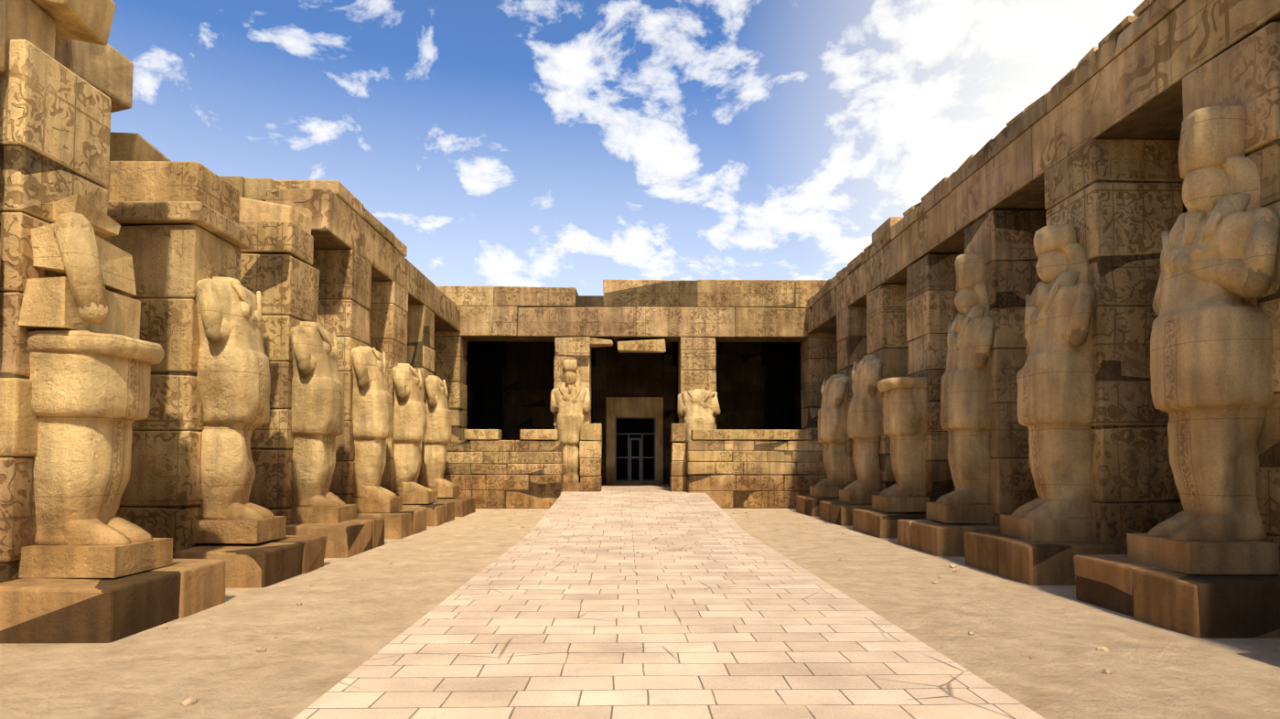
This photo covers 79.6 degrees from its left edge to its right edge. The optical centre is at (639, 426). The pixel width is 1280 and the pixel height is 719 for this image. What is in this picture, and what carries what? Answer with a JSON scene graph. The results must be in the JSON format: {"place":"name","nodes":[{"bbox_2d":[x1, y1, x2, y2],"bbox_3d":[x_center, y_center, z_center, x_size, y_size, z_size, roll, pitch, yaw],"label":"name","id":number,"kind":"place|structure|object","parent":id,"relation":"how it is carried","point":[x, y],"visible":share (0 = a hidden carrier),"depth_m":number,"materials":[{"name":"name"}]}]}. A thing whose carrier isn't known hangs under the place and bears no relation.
{"place":"outdoors","nodes":[
{"label":"outdoors","id":0,"kind":"place"},
{"bbox_2d":[104,161,252,559],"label":"pillar","id":1,"kind":"structure","parent":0,"point":[181,234],"depth_m":10.16,"materials":[{"name":"stone"}]},
{"bbox_2d":[0,0,311,271],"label":"stone blocks","id":2,"kind":"structure","parent":1,"relation":"on","point":[72,36],"depth_m":10.26,"materials":[{"name":"stone"}]},
{"bbox_2d":[310,249,371,504],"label":"pillar","id":3,"kind":"structure","parent":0,"point":[344,295],"depth_m":16.00,"materials":[{"name":"stone"}]},
{"bbox_2d":[368,280,408,492],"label":"pillar","id":4,"kind":"structure","parent":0,"point":[388,317],"depth_m":18.91,"materials":[{"name":"stone"}]},
{"bbox_2d":[406,304,434,486],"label":"pillar","id":5,"kind":"structure","parent":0,"point":[420,336],"depth_m":21.82,"materials":[{"name":"stone"}]},
{"bbox_2d":[265,180,460,332],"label":"stone beam","id":6,"kind":"structure","parent":5,"relation":"on","point":[339,214],"depth_m":16.56,"materials":[{"name":"stone"}]},
{"bbox_2d":[107,0,1143,295],"label":"sky","id":7,"kind":"structure","parent":0,"point":[580,145],"materials":[{"name":"blue"}]},
{"bbox_2d":[0,508,1279,718],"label":"ground","id":8,"kind":"structure","parent":0,"point":[214,662],"depth_m":6.83,"materials":[{"name":"beige sand"}]},
{"bbox_2d":[0,39,111,582],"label":"pillar","id":9,"kind":"structure","parent":8,"relation":"on","point":[55,127],"depth_m":7.35,"materials":[{"name":"stone"}]},
{"bbox_2d":[0,559,225,644],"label":"pedestal","id":10,"kind":"object","parent":8,"relation":"on","point":[70,610],"visible":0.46,"depth_m":6.91,"materials":[{"name":"stone"}]},
{"bbox_2d":[18,193,172,578],"bbox_3d":[-5.521,-0.423,7.816,1.036,3.776,1.231,0,-2,-1],"label":"statue","id":11,"kind":"object","parent":10,"relation":"on","point":[93,358],"visible":0.96,"depth_m":7.45,"materials":[{"name":"stone"}]},
{"bbox_2d":[219,176,276,201],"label":"stone block","id":12,"kind":"structure","parent":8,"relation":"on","point":[253,188],"depth_m":14.97,"materials":[{"name":"stone"}]},
{"bbox_2d":[173,535,327,588],"bbox_3d":[-5.314,1.886,10.643,1.194,0.573,1.986,0,-2,-1],"label":"pedestal","id":13,"kind":"object","parent":8,"relation":"on","point":[263,564],"visible":0.54,"depth_m":9.97,"materials":[{"name":"stone"}]},
{"bbox_2d":[193,276,286,543],"bbox_3d":[-5.595,-0.249,10.725,0.969,3.654,1.417,0,-2,-1],"label":"headless statue","id":14,"kind":"object","parent":13,"relation":"on","point":[233,377],"visible":1,"depth_m":10.37,"materials":[{"name":"stone"}]},
{"bbox_2d":[239,220,319,525],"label":"pillar","id":15,"kind":"structure","parent":8,"relation":"on","point":[279,273],"depth_m":13.10,"materials":[{"name":"stone"}]},
{"bbox_2d":[285,516,384,558],"bbox_3d":[-5.377,1.976,13.542,1.184,0.630,1.989,0,-2,-1],"label":"pedestal","id":16,"kind":"object","parent":8,"relation":"on","point":[348,539],"visible":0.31,"depth_m":12.73,"materials":[{"name":"stone"}]},
{"bbox_2d":[290,321,356,524],"bbox_3d":[-5.647,-0.081,13.598,0.990,3.558,1.420,0,-2,-1],"label":"headless statue","id":17,"kind":"object","parent":16,"relation":"on","point":[317,409],"visible":0.88,"depth_m":13.24,"materials":[{"name":"stone"}]},
{"bbox_2d":[356,507,426,538],"bbox_3d":[-5.430,2.105,16.439,1.212,0.609,1.990,0,-2,-1],"label":"pedestal","id":18,"kind":"object","parent":8,"relation":"on","point":[403,522],"visible":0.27,"depth_m":15.75,"materials":[{"name":"stone"}]},
{"bbox_2d":[351,345,402,513],"bbox_3d":[-5.704,0.050,16.508,0.982,3.544,1.392,0,-2,-1],"label":"headless statue","id":19,"kind":"object","parent":18,"relation":"on","point":[372,412],"visible":0.85,"depth_m":16.15,"materials":[{"name":"stone"}]},
{"bbox_2d":[402,500,454,526],"bbox_3d":[-5.484,2.228,19.335,1.235,0.601,1.990,0,-2,-1],"label":"pedestal","id":20,"kind":"object","parent":8,"relation":"on","point":[439,512],"visible":0.4,"depth_m":18.76,"materials":[{"name":"stone"}]},
{"bbox_2d":[391,363,437,504],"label":"headless statue","id":21,"kind":"object","parent":20,"relation":"on","point":[410,420],"visible":0.81,"depth_m":19.02,"materials":[{"name":"stone"}]},
{"bbox_2d":[437,497,475,516],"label":"pedestal","id":22,"kind":"object","parent":8,"relation":"on","point":[464,507],"visible":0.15,"depth_m":21.74,"materials":[{"name":"stone"}]},
{"bbox_2d":[424,375,459,497],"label":"headless statue","id":23,"kind":"object","parent":22,"relation":"on","point":[437,438],"visible":0.85,"depth_m":21.96,"materials":[{"name":"stone"}]},
{"bbox_2d":[560,484,688,494],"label":"step","id":24,"kind":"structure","parent":8,"relation":"on","point":[635,489],"depth_m":27.08,"materials":[{"name":"beige stone"}]},
{"bbox_2d":[549,359,591,491],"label":"statue","id":25,"kind":"object","parent":24,"relation":"on","point":[570,400],"visible":0.92,"depth_m":26.10,"materials":[{"name":"stone"}]},
{"bbox_2d":[469,341,796,486],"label":"columns","id":26,"kind":"structure","parent":24,"relation":"on","point":[488,361],"depth_m":29.57,"materials":[{"name":"stone"}]},
{"bbox_2d":[605,397,663,484],"bbox_3d":[-0.225,0.611,32.463,2.400,3.690,0.600,0,-2,-1],"label":"door frame","id":27,"kind":"object","parent":24,"relation":"on","point":[634,406],"visible":1,"depth_m":32.38,"materials":[{"name":"wood"}]},
{"bbox_2d":[614,417,655,481],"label":"gate","id":28,"kind":"structure","parent":27,"relation":"attached to","point":[629,457],"depth_m":32.56,"materials":[{"name":"grey metal"}]},
{"bbox_2d":[433,279,838,479],"bbox_3d":[-0.177,-1.442,27.260,15.790,7.365,1.288,0,-2,-1],"label":"facade","id":29,"kind":"object","parent":24,"relation":"on","point":[697,319],"visible":0.48,"depth_m":26.75,"materials":[{"name":"stone"}]},
{"bbox_2d":[677,388,720,445],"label":"statue","id":30,"kind":"object","parent":24,"relation":"on","point":[697,408],"visible":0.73,"depth_m":26.21,"materials":[{"name":"stone"}]},
{"bbox_2d":[465,295,802,484],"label":"wall","id":31,"kind":"structure","parent":8,"relation":"on","point":[528,381],"depth_m":32.58,"materials":[{"name":"stone"}]},
{"bbox_2d":[158,510,1111,705],"bbox_3d":[0.026,2.184,13.792,9.483,0.081,19.539,0,-2,-1],"label":"rubble","id":32,"kind":"object","parent":8,"relation":"on","point":[193,700],"visible":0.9,"depth_m":7.09,"materials":[{"name":"brown stone"}]},
{"bbox_2d":[443,423,827,508],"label":"parapets","id":33,"kind":"object","parent":8,"relation":"on","point":[488,468],"visible":0.83,"depth_m":24.93,"materials":[{"name":"stone"}]},
{"bbox_2d":[795,494,838,516],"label":"pedestal","id":34,"kind":"object","parent":8,"relation":"on","point":[808,505],"visible":0.31,"depth_m":21.90,"materials":[{"name":"stone"}]},
{"bbox_2d":[809,374,849,497],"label":"statue","id":35,"kind":"object","parent":34,"relation":"on","point":[833,413],"visible":0.77,"depth_m":22.15,"materials":[{"name":"stone"}]},
{"bbox_2d":[819,501,871,526],"bbox_3d":[5.415,2.242,19.537,1.202,0.590,1.988,0,-2,-1],"label":"pedestal","id":36,"kind":"object","parent":8,"relation":"on","point":[838,513],"visible":0.42,"depth_m":18.95,"materials":[{"name":"stone"}]},
{"bbox_2d":[838,354,882,504],"bbox_3d":[5.684,0.055,19.589,1.000,3.786,1.396,0,-2,-1],"label":"statue","id":37,"kind":"object","parent":36,"relation":"on","point":[864,423],"visible":0.92,"depth_m":19.25,"materials":[{"name":"stone"}]},
{"bbox_2d":[852,508,926,537],"bbox_3d":[5.469,2.127,16.640,1.217,0.582,1.985,0,-2,-1],"label":"pedestal","id":38,"kind":"object","parent":8,"relation":"on","point":[876,523],"visible":0.42,"depth_m":15.97,"materials":[{"name":"stone"}]},
{"bbox_2d":[871,376,929,512],"bbox_3d":[5.713,0.391,16.689,1.071,2.882,1.158,0,-2,-1],"label":"statue","id":39,"kind":"object","parent":38,"relation":"on","point":[906,400],"visible":0.79,"depth_m":16.32,"materials":[{"name":"stone"}]},
{"bbox_2d":[897,518,1000,556],"bbox_3d":[5.527,2.001,13.732,1.227,0.595,1.966,0,-2,-1],"label":"pedestal","id":40,"kind":"object","parent":8,"relation":"on","point":[935,538],"visible":0.46,"depth_m":13.03,"materials":[{"name":"stone"}]},
{"bbox_2d":[926,252,995,523],"bbox_3d":[5.809,-0.700,13.836,1.015,4.814,1.421,0,-2,-1],"label":"statue","id":41,"kind":"object","parent":40,"relation":"on","point":[966,403],"visible":0.85,"depth_m":13.48,"materials":[{"name":"stone"}]},
{"bbox_2d":[964,531,1118,585],"bbox_3d":[5.577,1.867,10.847,1.219,0.626,1.986,0,-2,-1],"label":"pedestal","id":42,"kind":"object","parent":8,"relation":"on","point":[1025,561],"visible":0.54,"depth_m":10.04,"materials":[{"name":"stone"}]},
{"bbox_2d":[1000,224,1098,541],"bbox_3d":[5.830,-0.629,10.912,1.038,4.442,1.471,0,-2,-1],"label":"statue","id":43,"kind":"object","parent":42,"relation":"on","point":[1056,378],"visible":0.92,"depth_m":10.58,"materials":[{"name":"stone"}]},
{"bbox_2d":[1073,554,1279,638],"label":"pedestal","id":44,"kind":"object","parent":8,"relation":"on","point":[1222,606],"visible":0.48,"depth_m":7.25,"materials":[{"name":"stone"}]},
{"bbox_2d":[1126,105,1279,574],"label":"statue","id":45,"kind":"object","parent":44,"relation":"on","point":[1210,355],"visible":0.94,"depth_m":7.74,"materials":[{"name":"stone"}]},
{"bbox_2d":[292,493,1045,718],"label":"path","id":46,"kind":"structure","parent":0,"point":[637,606],"depth_m":6.62,"materials":[{"name":"beige stone"}]},
{"bbox_2d":[836,306,868,485],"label":"pillar","id":47,"kind":"structure","parent":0,"point":[851,331],"depth_m":22.05,"materials":[{"name":"stone"}]},
{"bbox_2d":[866,284,908,491],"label":"pillar","id":48,"kind":"structure","parent":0,"point":[887,342],"depth_m":19.14,"materials":[{"name":"stone"}]},
{"bbox_2d":[906,253,964,514],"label":"pillar","id":49,"kind":"structure","parent":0,"point":[932,312],"depth_m":16.23,"materials":[{"name":"stone"}]},
{"bbox_2d":[964,209,1046,525],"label":"pillar","id":50,"kind":"structure","parent":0,"point":[1002,240],"depth_m":13.32,"materials":[{"name":"stone"}]},
{"bbox_2d":[1043,139,1183,554],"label":"pillar","id":51,"kind":"structure","parent":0,"point":[1117,204],"depth_m":10.41,"materials":[{"name":"stone"}]},
{"bbox_2d":[806,0,1279,333],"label":"stone beam","id":52,"kind":"structure","parent":51,"relation":"on","point":[1123,80],"depth_m":11.10,"materials":[{"name":"stone"}]},
{"bbox_2d":[1182,21,1279,576],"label":"pillar","id":53,"kind":"structure","parent":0,"point":[1245,72],"depth_m":7.68,"materials":[{"name":"stone"}]}
]}

